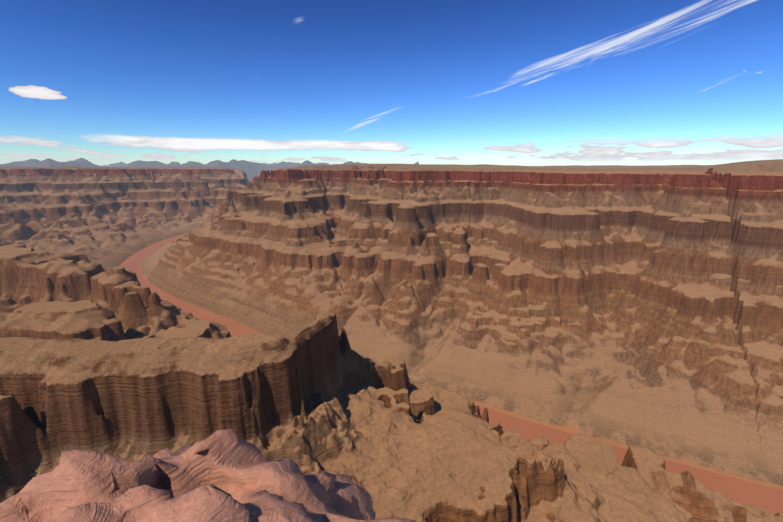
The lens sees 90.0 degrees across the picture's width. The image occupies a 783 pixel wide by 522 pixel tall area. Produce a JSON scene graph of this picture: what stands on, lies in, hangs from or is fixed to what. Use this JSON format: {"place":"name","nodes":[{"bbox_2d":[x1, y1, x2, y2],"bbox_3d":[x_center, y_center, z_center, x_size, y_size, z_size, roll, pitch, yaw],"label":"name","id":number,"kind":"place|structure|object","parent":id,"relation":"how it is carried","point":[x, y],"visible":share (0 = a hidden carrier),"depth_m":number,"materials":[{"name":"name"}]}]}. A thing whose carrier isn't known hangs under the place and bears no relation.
{"place":"outdoors","nodes":[
{"label":"outdoors","id":0,"kind":"place"},
{"bbox_2d":[0,158,782,521],"bbox_3d":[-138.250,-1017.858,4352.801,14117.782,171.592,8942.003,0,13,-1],"label":"terrain","id":1,"kind":"structure","parent":0,"point":[404,320],"depth_m":196.49,"materials":[{"name":"brown stone"}]},
{"bbox_2d":[0,429,415,521],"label":"rock","id":2,"kind":"object","parent":1,"relation":"on","point":[226,475],"visible":1,"depth_m":0.80,"materials":[{"name":"pink stone"}]},
{"bbox_2d":[0,0,782,165],"label":"sky","id":3,"kind":"structure","parent":0,"point":[100,82],"materials":[{"name":"blue"}]},
{"bbox_2d":[120,235,782,513],"bbox_3d":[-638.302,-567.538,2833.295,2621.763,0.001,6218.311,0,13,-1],"label":"river","id":4,"kind":"structure","parent":0,"point":[769,499],"depth_m":160.70,"materials":[{"name":"liquid"}]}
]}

